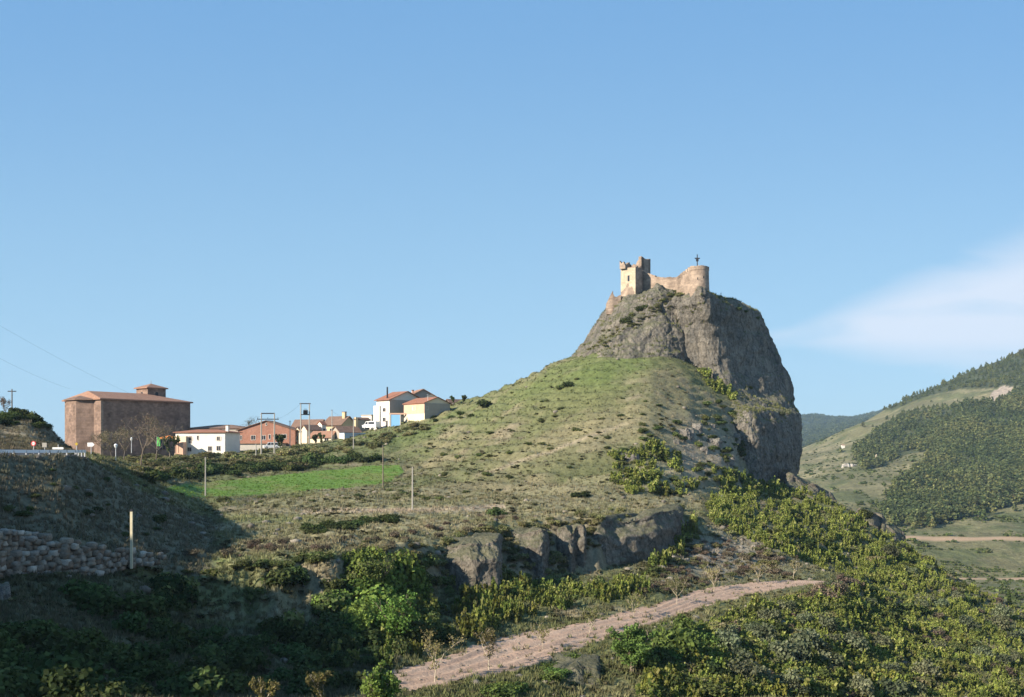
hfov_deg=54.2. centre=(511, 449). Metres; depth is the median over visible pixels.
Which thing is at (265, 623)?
gully bush
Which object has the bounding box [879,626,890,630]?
olive shrub
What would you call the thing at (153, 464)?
thicket shrub
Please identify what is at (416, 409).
house
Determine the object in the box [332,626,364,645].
gully bush
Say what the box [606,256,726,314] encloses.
castle
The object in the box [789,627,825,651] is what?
grey shrub
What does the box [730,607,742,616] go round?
juniper
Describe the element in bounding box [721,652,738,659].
juniper
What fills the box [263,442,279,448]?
parked car
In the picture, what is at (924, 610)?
dark shrub
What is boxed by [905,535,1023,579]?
dirt road
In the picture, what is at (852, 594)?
shrub
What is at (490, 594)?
juniper
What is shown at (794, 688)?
grey shrub
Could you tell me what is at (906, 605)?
shrub
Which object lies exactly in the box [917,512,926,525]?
pine tree
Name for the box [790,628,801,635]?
olive shrub
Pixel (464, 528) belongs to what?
bramble
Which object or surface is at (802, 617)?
grey shrub
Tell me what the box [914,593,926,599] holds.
grey shrub
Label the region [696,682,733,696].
shrub
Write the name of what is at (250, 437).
brick house
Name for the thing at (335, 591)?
ivy bush
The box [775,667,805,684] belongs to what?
grey shrub
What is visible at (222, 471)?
hedge shrub
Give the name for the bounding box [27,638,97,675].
gully bush
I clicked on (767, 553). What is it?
spur shrub
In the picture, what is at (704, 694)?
juniper
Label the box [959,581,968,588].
shrub
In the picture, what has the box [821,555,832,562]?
dark shrub
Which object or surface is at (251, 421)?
bare tree
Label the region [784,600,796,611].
grey shrub
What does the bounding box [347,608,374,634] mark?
leafy tree
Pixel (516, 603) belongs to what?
juniper
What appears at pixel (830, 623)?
grey shrub
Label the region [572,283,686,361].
crag shoulder
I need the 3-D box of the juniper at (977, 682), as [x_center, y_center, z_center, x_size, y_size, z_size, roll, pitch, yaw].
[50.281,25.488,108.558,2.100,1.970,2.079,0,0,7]
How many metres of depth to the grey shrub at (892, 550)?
176.74 m
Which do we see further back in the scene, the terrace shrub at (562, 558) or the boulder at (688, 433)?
the boulder at (688, 433)
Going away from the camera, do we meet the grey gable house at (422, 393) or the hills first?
the grey gable house at (422, 393)
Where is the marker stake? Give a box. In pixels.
[130,509,132,568]
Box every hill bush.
[1,418,12,425]
[3,414,16,419]
[8,420,19,424]
[13,414,25,419]
[16,409,28,415]
[24,411,39,416]
[29,415,43,422]
[29,421,46,428]
[45,423,53,427]
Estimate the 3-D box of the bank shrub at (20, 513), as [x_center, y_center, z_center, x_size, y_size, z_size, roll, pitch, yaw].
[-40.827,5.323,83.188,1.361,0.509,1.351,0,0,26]
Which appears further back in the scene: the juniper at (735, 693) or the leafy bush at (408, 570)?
the leafy bush at (408, 570)
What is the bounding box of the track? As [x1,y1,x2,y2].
[359,580,823,693]
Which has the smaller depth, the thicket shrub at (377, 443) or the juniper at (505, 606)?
the juniper at (505, 606)
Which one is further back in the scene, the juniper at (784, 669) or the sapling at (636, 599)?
the sapling at (636, 599)
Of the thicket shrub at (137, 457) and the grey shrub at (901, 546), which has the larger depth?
the thicket shrub at (137, 457)
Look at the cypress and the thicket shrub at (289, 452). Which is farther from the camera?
the thicket shrub at (289, 452)
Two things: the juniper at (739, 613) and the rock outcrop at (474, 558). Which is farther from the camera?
the rock outcrop at (474, 558)
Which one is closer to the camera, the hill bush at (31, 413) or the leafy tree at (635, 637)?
the leafy tree at (635, 637)
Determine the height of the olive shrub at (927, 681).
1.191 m
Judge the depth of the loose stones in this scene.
122.77 m
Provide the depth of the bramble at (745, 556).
141.34 m
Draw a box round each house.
[173,425,242,455]
[187,425,245,431]
[236,420,297,450]
[291,419,324,427]
[295,427,301,443]
[301,425,321,443]
[307,431,335,442]
[325,412,352,430]
[331,426,361,438]
[354,417,369,431]
[373,387,419,429]
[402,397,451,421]
[411,389,436,397]
[446,399,461,402]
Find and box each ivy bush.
[260,563,304,588]
[282,564,310,584]
[324,589,345,610]
[343,561,355,572]
[355,547,378,555]
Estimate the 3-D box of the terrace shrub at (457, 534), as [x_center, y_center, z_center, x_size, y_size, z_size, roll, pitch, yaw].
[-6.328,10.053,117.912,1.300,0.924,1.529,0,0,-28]
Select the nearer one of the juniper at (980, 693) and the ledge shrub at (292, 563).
the ledge shrub at (292, 563)
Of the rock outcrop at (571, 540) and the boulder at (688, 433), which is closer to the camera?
the rock outcrop at (571, 540)
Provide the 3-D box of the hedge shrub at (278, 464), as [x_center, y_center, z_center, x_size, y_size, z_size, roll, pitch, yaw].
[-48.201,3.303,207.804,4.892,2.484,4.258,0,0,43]
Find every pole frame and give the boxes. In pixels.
[257,413,278,453]
[300,403,310,444]
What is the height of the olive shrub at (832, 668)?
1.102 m
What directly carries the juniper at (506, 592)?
on the terrain at (690, 399)
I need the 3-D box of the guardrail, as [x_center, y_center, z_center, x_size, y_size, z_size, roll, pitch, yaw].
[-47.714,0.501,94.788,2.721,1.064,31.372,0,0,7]
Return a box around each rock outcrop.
[444,532,502,590]
[511,526,549,577]
[552,652,600,685]
[556,523,586,572]
[591,503,684,565]
[785,472,836,500]
[856,508,885,530]
[881,524,905,541]
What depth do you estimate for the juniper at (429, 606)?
94.94 m
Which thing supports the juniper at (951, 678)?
on the terrain at (690, 399)
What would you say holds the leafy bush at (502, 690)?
on the terrain at (690, 399)
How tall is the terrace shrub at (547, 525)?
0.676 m
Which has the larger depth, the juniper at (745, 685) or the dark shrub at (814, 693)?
the dark shrub at (814, 693)
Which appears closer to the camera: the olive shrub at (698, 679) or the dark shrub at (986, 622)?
the olive shrub at (698, 679)
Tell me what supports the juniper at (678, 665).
on the terrain at (690, 399)
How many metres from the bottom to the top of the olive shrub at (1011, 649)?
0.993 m
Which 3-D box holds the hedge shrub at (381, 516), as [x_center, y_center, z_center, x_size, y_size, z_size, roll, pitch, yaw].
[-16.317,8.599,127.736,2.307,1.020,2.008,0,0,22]
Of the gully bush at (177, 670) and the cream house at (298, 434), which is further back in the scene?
the cream house at (298, 434)
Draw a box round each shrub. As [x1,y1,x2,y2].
[1,505,14,511]
[14,511,29,516]
[28,493,40,497]
[84,509,94,514]
[93,506,104,511]
[124,455,146,459]
[125,468,144,475]
[129,465,145,469]
[135,459,150,463]
[138,467,165,473]
[138,471,160,483]
[148,462,161,466]
[149,471,167,481]
[150,457,166,461]
[151,454,163,458]
[151,466,172,472]
[152,515,167,523]
[162,460,179,465]
[169,466,192,475]
[170,455,182,459]
[171,472,194,479]
[180,569,193,573]
[181,466,197,471]
[185,461,201,464]
[189,455,203,458]
[189,469,206,477]
[190,458,202,461]
[193,451,215,456]
[193,469,209,477]
[196,460,225,471]
[199,568,218,575]
[200,458,218,461]
[203,465,218,475]
[217,457,228,461]
[218,469,231,474]
[222,451,240,456]
[226,469,241,474]
[227,458,254,464]
[227,464,241,469]
[228,454,247,458]
[233,460,252,464]
[236,558,251,567]
[238,465,259,472]
[243,450,257,453]
[247,454,262,458]
[252,560,264,566]
[254,459,269,462]
[256,461,272,469]
[257,465,265,471]
[258,448,269,452]
[261,455,284,460]
[268,466,278,470]
[268,560,282,566]
[270,460,289,469]
[276,448,299,455]
[280,561,295,566]
[286,464,307,470]
[287,461,310,466]
[291,556,302,561]
[297,552,308,559]
[301,453,324,462]
[301,523,312,527]
[302,450,322,455]
[302,526,314,533]
[305,551,336,561]
[307,453,323,463]
[309,460,323,465]
[311,554,327,559]
[319,528,329,532]
[320,519,334,526]
[321,454,337,463]
[321,551,333,557]
[325,524,340,529]
[330,455,352,463]
[330,520,347,528]
[341,524,357,530]
[342,438,355,443]
[344,521,355,528]
[346,451,362,457]
[352,519,369,526]
[355,543,368,548]
[358,455,375,462]
[363,516,380,522]
[368,440,383,446]
[368,453,381,460]
[375,513,389,519]
[385,515,400,522]
[409,422,419,426]
[413,551,423,558]
[419,426,430,430]
[435,559,448,566]
[440,536,454,541]
[440,576,451,585]
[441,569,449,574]
[452,532,463,536]
[455,529,468,535]
[474,525,494,532]
[476,399,492,406]
[485,507,506,514]
[497,524,509,530]
[503,537,513,541]
[506,549,518,554]
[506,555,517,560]
[518,521,528,526]
[522,560,536,567]
[524,521,533,527]
[541,524,550,527]
[544,568,551,572]
[546,574,555,582]
[547,519,561,525]
[549,559,557,565]
[551,551,562,557]
[553,576,566,583]
[557,555,568,563]
[561,381,574,386]
[569,594,580,598]
[570,491,587,497]
[572,519,583,524]
[574,510,586,515]
[588,513,597,517]
[588,520,599,524]
[594,514,605,519]
[594,575,610,584]
[615,507,627,511]
[618,461,627,464]
[619,316,631,323]
[634,305,643,310]
[637,427,648,432]
[638,570,648,574]
[639,693,657,696]
[646,567,656,573]
[649,571,658,576]
[653,566,665,571]
[656,688,670,696]
[664,656,674,664]
[668,488,677,494]
[668,546,683,556]
[668,684,682,693]
[669,477,680,480]
[669,673,699,688]
[672,420,681,423]
[672,431,680,436]
[672,557,680,561]
[674,481,681,486]
[677,561,688,564]
[679,661,698,672]
[685,536,692,542]
[687,544,703,547]
[693,677,707,685]
[694,441,702,446]
[695,655,720,671]
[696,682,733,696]
[701,414,710,419]
[704,471,712,475]
[704,676,724,683]
[707,621,728,630]
[707,665,733,676]
[710,542,720,547]
[713,414,721,419]
[713,518,726,524]
[714,628,742,651]
[717,630,741,647]
[721,625,738,634]
[724,572,737,575]
[725,656,761,679]
[726,646,746,656]
[728,410,736,415]
[731,647,754,658]
[737,446,745,451]
[737,450,745,456]
[741,621,760,631]
[742,604,765,614]
[745,645,764,654]
[745,678,757,685]
[748,523,757,527]
[750,619,770,625]
[752,622,776,639]
[752,673,773,683]
[756,607,781,622]
[756,664,773,681]
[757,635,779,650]
[760,551,773,555]
[765,560,779,565]
[766,639,811,665]
[767,656,783,664]
[770,622,792,635]
[773,599,788,611]
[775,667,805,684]
[780,605,801,611]
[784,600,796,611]
[784,680,805,693]
[787,683,811,694]
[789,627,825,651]
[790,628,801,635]
[793,494,803,498]
[793,591,807,598]
[793,599,811,605]
[795,611,813,623]
[798,537,817,546]
[799,664,810,673]
[802,543,811,549]
[806,505,819,511]
[808,688,822,696]
[811,668,831,677]
[813,611,832,617]
[814,648,834,663]
[816,614,838,632]
[818,646,838,655]
[820,642,833,650]
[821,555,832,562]
[823,633,841,645]
[824,579,843,587]
[824,653,845,670]
[825,610,836,616]
[826,663,842,671]
[830,603,845,608]
[832,619,844,628]
[840,629,865,639]
[843,632,869,652]
[843,677,858,687]
[844,591,856,597]
[844,593,852,598]
[844,687,868,696]
[845,672,874,696]
[857,620,871,629]
[858,509,873,518]
[859,663,873,670]
[865,597,877,605]
[865,649,875,658]
[866,556,882,560]
[868,585,882,592]
[869,613,883,621]
[872,634,892,648]
[873,665,888,672]
[875,677,910,696]
[875,687,895,696]
[878,610,900,622]
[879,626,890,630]
[880,544,901,556]
[881,662,902,671]
[882,599,898,608]
[884,690,914,696]
[888,654,903,660]
[892,542,906,548]
[894,671,912,679]
[897,609,910,616]
[898,594,907,600]
[900,602,912,609]
[904,565,918,574]
[904,681,927,695]
[911,658,942,679]
[912,676,935,686]
[913,691,927,696]
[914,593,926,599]
[914,599,930,607]
[914,635,924,642]
[919,606,929,614]
[921,651,935,658]
[922,563,936,571]
[925,594,935,602]
[925,687,941,696]
[927,639,949,656]
[931,681,943,688]
[932,598,948,606]
[932,626,944,631]
[932,658,943,665]
[943,567,955,575]
[943,656,962,662]
[947,643,961,651]
[948,641,966,650]
[951,590,965,600]
[957,587,965,592]
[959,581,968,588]
[959,614,978,629]
[959,663,976,670]
[968,639,989,650]
[970,645,994,657]
[971,628,988,638]
[983,613,1012,632]
[983,665,992,670]
[984,620,1003,630]
[992,603,1014,617]
[993,653,1011,664]
[1004,629,1020,638]
[1005,680,1016,689]
[1006,647,1016,651]
[1006,651,1022,663]
[1010,628,1023,636]
[1012,679,1022,686]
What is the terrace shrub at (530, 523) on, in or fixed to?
on the terrain at (690, 399)
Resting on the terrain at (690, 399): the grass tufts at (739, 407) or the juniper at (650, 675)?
the juniper at (650, 675)
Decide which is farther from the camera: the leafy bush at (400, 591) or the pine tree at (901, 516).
the pine tree at (901, 516)
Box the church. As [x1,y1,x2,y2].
[62,384,192,456]
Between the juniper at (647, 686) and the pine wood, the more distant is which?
the pine wood
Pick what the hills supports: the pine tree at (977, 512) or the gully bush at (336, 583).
the pine tree at (977, 512)
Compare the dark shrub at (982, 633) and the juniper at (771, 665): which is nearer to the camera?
the juniper at (771, 665)
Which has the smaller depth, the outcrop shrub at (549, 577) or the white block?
the outcrop shrub at (549, 577)
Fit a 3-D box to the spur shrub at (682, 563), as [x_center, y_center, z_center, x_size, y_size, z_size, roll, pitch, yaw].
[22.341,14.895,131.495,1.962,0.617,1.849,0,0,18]
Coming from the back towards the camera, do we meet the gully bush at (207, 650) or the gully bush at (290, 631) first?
the gully bush at (290, 631)
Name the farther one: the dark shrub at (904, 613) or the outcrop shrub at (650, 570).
the dark shrub at (904, 613)
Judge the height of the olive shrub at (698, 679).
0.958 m
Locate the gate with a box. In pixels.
[390,414,400,426]
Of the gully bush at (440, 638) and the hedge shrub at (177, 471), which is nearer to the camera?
the gully bush at (440, 638)
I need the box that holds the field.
[168,464,403,497]
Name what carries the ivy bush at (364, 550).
on the terrain at (690, 399)
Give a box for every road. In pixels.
[1,453,87,458]
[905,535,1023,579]
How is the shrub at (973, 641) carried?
on the terrain at (690, 399)
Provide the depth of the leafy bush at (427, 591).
100.99 m
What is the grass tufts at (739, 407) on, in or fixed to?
on the crag
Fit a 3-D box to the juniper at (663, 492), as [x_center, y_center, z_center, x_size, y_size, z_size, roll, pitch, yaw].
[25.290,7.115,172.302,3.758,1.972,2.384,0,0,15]
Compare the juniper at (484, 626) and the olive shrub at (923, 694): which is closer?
the juniper at (484, 626)
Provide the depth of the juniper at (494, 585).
106.74 m
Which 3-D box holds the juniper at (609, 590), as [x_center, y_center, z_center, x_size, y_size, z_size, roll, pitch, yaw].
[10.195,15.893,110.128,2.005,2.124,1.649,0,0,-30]
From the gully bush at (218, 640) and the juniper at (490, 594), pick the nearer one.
the gully bush at (218, 640)
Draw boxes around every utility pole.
[8,389,15,406]
[204,456,206,495]
[350,418,356,449]
[382,451,383,486]
[411,466,413,509]
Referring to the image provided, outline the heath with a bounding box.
[0,360,1022,696]
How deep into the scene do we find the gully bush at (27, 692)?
51.08 m
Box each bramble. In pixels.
[155,548,169,553]
[183,548,201,555]
[220,548,236,556]
[247,538,262,542]
[247,543,257,547]
[264,542,274,547]
[268,545,279,551]
[277,539,287,543]
[279,543,294,549]
[316,544,331,550]
[384,543,397,548]
[389,530,401,536]
[406,528,416,533]
[433,532,443,536]
[461,526,472,531]
[654,580,667,586]
[668,568,681,572]
[680,582,692,586]
[685,572,695,577]
[721,551,730,556]
[737,553,751,559]
[737,567,748,571]
[764,568,779,573]
[806,589,817,597]
[809,585,836,597]
[830,581,848,594]
[836,574,848,584]
[842,691,856,696]
[846,577,855,584]
[928,629,944,637]
[931,612,945,618]
[941,635,951,640]
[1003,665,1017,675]
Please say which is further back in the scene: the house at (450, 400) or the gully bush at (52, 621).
the house at (450, 400)
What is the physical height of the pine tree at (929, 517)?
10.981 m
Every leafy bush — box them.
[310,589,350,608]
[340,549,375,576]
[340,572,379,596]
[340,601,372,610]
[340,603,371,615]
[342,599,379,622]
[344,556,389,582]
[349,582,404,608]
[351,544,390,566]
[362,616,394,642]
[380,566,400,587]
[385,583,397,595]
[386,547,428,591]
[389,622,405,638]
[391,582,408,595]
[396,608,422,620]
[401,575,428,596]
[415,582,433,600]
[478,682,518,696]
[488,681,514,686]
[514,681,530,693]
[538,671,562,682]
[539,661,558,670]
[544,667,572,678]
[564,652,582,657]
[637,652,661,669]
[650,622,705,656]
[650,644,673,652]
[651,646,682,663]
[653,648,675,664]
[694,620,708,629]
[695,630,719,647]
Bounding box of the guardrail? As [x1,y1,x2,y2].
[0,450,85,456]
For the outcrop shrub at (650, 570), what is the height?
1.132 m
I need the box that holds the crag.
[663,286,802,483]
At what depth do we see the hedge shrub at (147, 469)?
164.06 m
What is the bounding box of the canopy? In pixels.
[159,436,178,452]
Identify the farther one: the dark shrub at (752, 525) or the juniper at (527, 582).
the dark shrub at (752, 525)
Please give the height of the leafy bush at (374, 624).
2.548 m
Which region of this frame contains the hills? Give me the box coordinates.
[797,352,1023,610]
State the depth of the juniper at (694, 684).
78.48 m
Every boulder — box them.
[0,582,10,601]
[624,453,639,460]
[678,428,693,441]
[692,423,702,433]
[700,446,707,454]
[708,438,721,448]
[727,454,734,465]
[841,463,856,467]
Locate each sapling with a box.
[249,676,280,696]
[305,670,334,696]
[419,627,468,681]
[471,627,498,669]
[528,621,553,643]
[581,604,599,633]
[625,592,643,616]
[665,575,688,596]
[704,566,720,584]
[750,561,770,579]
[790,560,802,577]
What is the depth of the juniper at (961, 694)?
100.17 m
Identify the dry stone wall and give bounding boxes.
[0,528,166,580]
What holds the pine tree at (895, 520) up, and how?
on the hills
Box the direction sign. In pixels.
[87,442,94,457]
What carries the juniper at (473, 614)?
on the terrain at (690, 399)
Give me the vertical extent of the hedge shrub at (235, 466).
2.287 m
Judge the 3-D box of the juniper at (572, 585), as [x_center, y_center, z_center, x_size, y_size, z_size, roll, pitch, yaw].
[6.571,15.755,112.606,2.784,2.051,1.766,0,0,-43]
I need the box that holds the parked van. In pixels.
[362,421,379,428]
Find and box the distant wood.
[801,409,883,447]
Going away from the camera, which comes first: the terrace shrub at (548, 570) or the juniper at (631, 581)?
the juniper at (631, 581)
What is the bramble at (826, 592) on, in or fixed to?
on the terrain at (690, 399)
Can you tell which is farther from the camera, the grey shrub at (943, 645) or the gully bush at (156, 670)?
the grey shrub at (943, 645)
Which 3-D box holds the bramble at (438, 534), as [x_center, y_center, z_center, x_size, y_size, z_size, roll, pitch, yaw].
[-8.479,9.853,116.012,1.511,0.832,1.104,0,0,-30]
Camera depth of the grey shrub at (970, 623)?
143.31 m
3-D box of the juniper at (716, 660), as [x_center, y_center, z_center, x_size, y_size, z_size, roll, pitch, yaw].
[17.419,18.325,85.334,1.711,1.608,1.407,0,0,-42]
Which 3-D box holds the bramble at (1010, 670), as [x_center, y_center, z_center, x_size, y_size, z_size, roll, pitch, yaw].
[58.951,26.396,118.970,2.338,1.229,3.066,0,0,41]
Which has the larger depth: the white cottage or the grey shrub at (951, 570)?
the white cottage
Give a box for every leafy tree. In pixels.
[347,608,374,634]
[354,555,395,589]
[359,659,402,696]
[370,590,418,637]
[606,621,658,672]
[671,613,697,634]
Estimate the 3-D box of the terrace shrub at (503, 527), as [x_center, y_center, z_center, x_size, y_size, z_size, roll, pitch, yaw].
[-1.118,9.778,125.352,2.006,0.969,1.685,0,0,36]
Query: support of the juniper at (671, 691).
on the terrain at (690, 399)
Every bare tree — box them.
[0,396,11,411]
[90,432,117,450]
[91,429,120,457]
[111,424,139,459]
[121,410,170,464]
[134,417,182,459]
[244,416,258,425]
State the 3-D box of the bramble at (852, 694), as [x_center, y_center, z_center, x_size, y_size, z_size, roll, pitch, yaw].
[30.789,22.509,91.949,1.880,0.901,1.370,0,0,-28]
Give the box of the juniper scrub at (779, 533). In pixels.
[446,367,1023,696]
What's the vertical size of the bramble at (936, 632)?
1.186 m
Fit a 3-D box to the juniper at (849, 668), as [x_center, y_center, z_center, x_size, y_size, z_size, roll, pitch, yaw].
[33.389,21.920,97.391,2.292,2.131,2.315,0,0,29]
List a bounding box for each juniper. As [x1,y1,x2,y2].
[323,638,341,656]
[339,606,354,624]
[346,648,359,661]
[366,641,386,654]
[372,646,393,668]
[378,623,392,648]
[383,638,395,654]
[408,639,422,657]
[414,594,422,611]
[418,601,431,617]
[423,592,440,617]
[445,603,461,615]
[455,594,470,612]
[455,606,475,629]
[459,584,478,604]
[461,612,482,639]
[464,619,476,637]
[469,609,484,626]
[473,593,493,616]
[474,587,480,600]
[474,613,486,636]
[478,582,491,596]
[479,590,497,604]
[480,610,492,628]
[484,602,498,613]
[490,577,504,597]
[490,614,500,629]
[493,608,510,621]
[494,593,506,608]
[500,574,506,584]
[501,601,511,612]
[504,583,511,597]
[504,605,522,623]
[507,578,523,597]
[507,599,518,612]
[511,588,523,599]
[513,571,529,588]
[513,601,524,614]
[515,572,532,587]
[521,589,535,601]
[523,585,532,601]
[525,601,537,615]
[534,591,551,607]
[538,577,552,588]
[545,587,561,601]
[553,587,562,606]
[557,592,572,609]
[558,579,582,591]
[560,576,577,587]
[588,585,600,598]
[593,579,606,588]
[596,585,612,599]
[607,585,619,598]
[612,586,625,599]
[616,578,630,595]
[623,577,635,590]
[624,466,638,478]
[629,446,650,458]
[634,681,647,690]
[635,678,661,696]
[638,683,657,694]
[639,572,650,592]
[642,666,660,679]
[644,672,655,686]
[647,548,659,565]
[648,665,670,675]
[649,437,665,448]
[654,445,668,461]
[655,486,669,496]
[655,675,670,689]
[657,549,667,565]
[665,664,682,683]
[665,687,678,696]
[671,662,686,670]
[674,681,683,696]
[684,516,698,533]
[686,650,709,663]
[686,683,700,696]
[688,676,702,692]
[701,690,713,696]
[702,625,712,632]
[702,628,719,639]
[710,655,724,667]
[710,677,725,683]
[712,642,727,655]
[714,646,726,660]
[720,687,732,696]
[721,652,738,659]
[721,673,731,688]
[727,686,743,696]
[728,673,744,683]
[729,683,743,695]
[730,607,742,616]
[734,675,749,696]
[735,469,746,483]
[740,681,751,691]
[741,483,756,490]
[746,683,754,696]
[748,648,761,656]
[749,597,770,609]
[751,594,765,607]
[752,653,762,666]
[760,678,786,696]
[761,637,775,653]
[766,663,779,672]
[782,658,792,666]
[782,661,796,673]
[788,686,808,696]
[796,602,805,607]
[797,670,810,689]
[810,647,819,664]
[811,678,824,691]
[819,635,833,644]
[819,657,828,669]
[819,680,837,696]
[821,676,837,690]
[823,684,829,692]
[831,666,847,681]
[831,670,841,681]
[844,641,855,651]
[847,665,867,678]
[849,649,868,661]
[851,601,870,613]
[867,667,876,682]
[869,663,888,676]
[881,668,900,681]
[888,672,911,682]
[901,648,915,658]
[909,680,918,693]
[917,622,927,636]
[939,655,956,673]
[941,671,954,681]
[946,681,961,693]
[947,607,962,619]
[953,690,964,695]
[955,632,968,643]
[967,676,987,689]
[968,655,983,670]
[971,651,989,662]
[971,688,990,696]
[989,686,1004,696]
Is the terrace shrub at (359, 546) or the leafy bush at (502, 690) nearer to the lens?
the leafy bush at (502, 690)
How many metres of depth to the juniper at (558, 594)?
105.85 m
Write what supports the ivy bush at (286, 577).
on the terrain at (690, 399)
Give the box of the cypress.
[1005,588,1011,604]
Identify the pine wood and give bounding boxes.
[838,348,1023,527]
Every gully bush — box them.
[0,625,40,648]
[0,628,25,652]
[0,660,45,696]
[2,667,42,696]
[19,619,60,638]
[25,631,95,654]
[25,649,115,684]
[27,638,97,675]
[32,664,100,696]
[37,618,58,634]
[40,627,96,646]
[58,578,111,595]
[70,589,113,603]
[74,681,132,696]
[76,590,122,618]
[78,626,109,643]
[91,638,124,653]
[95,642,140,668]
[107,673,151,688]
[109,611,147,633]
[115,590,168,618]
[115,665,150,680]
[117,659,165,681]
[127,682,157,696]
[130,641,170,662]
[149,572,200,608]
[153,682,190,696]
[155,665,227,696]
[156,592,176,616]
[158,571,200,598]
[160,665,198,679]
[178,656,232,683]
[191,640,229,659]
[204,635,227,647]
[205,656,227,669]
[219,669,254,693]
[242,586,267,600]
[254,616,289,633]
[254,674,277,688]
[262,620,291,635]
[265,624,300,641]
[266,569,280,578]
[268,641,306,658]
[269,666,294,680]
[276,645,312,658]
[278,607,305,630]
[280,675,324,696]
[288,623,333,653]
[292,664,334,677]
[306,669,341,688]
[309,601,339,616]
[311,588,334,604]
[313,626,348,652]
[319,577,346,591]
[319,611,347,624]
[322,592,350,610]
[326,634,358,651]
[326,650,355,667]
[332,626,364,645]
[336,627,361,641]
[339,570,361,580]
[339,616,353,627]
[340,670,368,690]
[342,585,358,592]
[348,633,365,648]
[356,645,378,655]
[358,653,379,664]
[360,626,395,646]
[391,636,413,655]
[398,634,417,646]
[403,619,434,641]
[417,605,433,616]
[417,631,437,647]
[420,611,441,621]
[420,617,442,643]
[421,554,438,570]
[427,599,444,608]
[430,575,442,585]
[431,629,454,645]
[433,626,454,642]
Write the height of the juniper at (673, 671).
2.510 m
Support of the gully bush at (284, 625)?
on the terrain at (690, 399)
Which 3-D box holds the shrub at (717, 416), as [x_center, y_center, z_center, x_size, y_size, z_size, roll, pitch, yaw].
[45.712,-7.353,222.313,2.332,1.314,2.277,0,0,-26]
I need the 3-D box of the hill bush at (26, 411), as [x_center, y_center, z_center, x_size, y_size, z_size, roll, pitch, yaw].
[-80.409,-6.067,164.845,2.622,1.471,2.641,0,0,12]
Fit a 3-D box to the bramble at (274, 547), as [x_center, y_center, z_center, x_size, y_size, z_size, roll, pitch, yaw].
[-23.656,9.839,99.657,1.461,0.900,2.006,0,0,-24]
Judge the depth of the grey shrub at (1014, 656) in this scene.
126.03 m
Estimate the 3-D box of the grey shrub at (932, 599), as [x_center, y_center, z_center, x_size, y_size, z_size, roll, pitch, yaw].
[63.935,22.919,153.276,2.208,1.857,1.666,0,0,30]
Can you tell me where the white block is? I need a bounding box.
[361,415,372,428]
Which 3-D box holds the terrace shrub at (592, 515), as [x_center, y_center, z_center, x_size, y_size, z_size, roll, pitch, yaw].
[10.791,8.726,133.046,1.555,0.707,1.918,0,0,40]
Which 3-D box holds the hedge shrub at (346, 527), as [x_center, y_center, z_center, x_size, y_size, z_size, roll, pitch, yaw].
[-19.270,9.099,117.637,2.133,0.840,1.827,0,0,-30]
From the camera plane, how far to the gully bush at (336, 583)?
91.21 m
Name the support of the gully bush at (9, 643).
on the terrain at (690, 399)
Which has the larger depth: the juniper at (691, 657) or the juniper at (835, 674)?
the juniper at (835, 674)
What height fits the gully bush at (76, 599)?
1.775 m
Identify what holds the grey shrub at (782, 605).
on the terrain at (690, 399)
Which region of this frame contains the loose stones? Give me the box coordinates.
[1,356,1022,696]
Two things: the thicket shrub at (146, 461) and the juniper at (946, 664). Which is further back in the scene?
the thicket shrub at (146, 461)
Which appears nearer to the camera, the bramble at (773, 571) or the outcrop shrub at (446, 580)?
the outcrop shrub at (446, 580)
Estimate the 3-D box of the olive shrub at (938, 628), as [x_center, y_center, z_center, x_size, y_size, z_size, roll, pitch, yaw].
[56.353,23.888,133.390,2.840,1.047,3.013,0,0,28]
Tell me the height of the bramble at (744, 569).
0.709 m
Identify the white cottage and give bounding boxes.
[316,421,326,430]
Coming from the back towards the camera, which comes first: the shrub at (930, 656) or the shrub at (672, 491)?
the shrub at (672, 491)
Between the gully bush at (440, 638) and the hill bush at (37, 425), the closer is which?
the gully bush at (440, 638)
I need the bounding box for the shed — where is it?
[339,433,364,438]
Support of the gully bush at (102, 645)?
on the terrain at (690, 399)
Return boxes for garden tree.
[162,435,179,457]
[273,434,285,447]
[312,434,318,443]
[318,432,325,443]
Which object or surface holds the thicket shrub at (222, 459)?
on the terrain at (690, 399)
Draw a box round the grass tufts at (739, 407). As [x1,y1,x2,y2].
[571,290,799,474]
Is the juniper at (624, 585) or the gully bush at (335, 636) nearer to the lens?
the gully bush at (335, 636)
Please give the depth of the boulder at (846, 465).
893.06 m
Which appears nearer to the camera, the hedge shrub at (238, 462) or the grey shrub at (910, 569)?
the grey shrub at (910, 569)
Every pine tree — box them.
[891,512,901,525]
[899,511,904,522]
[907,512,917,520]
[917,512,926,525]
[924,511,932,526]
[943,508,951,519]
[950,506,959,519]
[952,507,959,518]
[971,498,982,510]
[974,505,981,515]
[979,509,987,519]
[999,494,1010,505]
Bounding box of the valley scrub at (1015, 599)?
[798,430,1023,608]
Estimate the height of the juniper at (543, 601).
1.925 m
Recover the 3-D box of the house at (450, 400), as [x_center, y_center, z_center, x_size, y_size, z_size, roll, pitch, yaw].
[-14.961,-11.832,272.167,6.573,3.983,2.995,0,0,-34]
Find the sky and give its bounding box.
[0,0,1023,442]
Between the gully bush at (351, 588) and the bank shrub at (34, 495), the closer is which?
the bank shrub at (34, 495)
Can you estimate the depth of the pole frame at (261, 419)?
237.87 m
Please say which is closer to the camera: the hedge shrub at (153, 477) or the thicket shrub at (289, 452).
the hedge shrub at (153, 477)
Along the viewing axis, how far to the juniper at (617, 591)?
110.48 m
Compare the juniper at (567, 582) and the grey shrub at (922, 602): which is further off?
the grey shrub at (922, 602)
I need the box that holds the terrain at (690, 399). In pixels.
[0,353,1023,696]

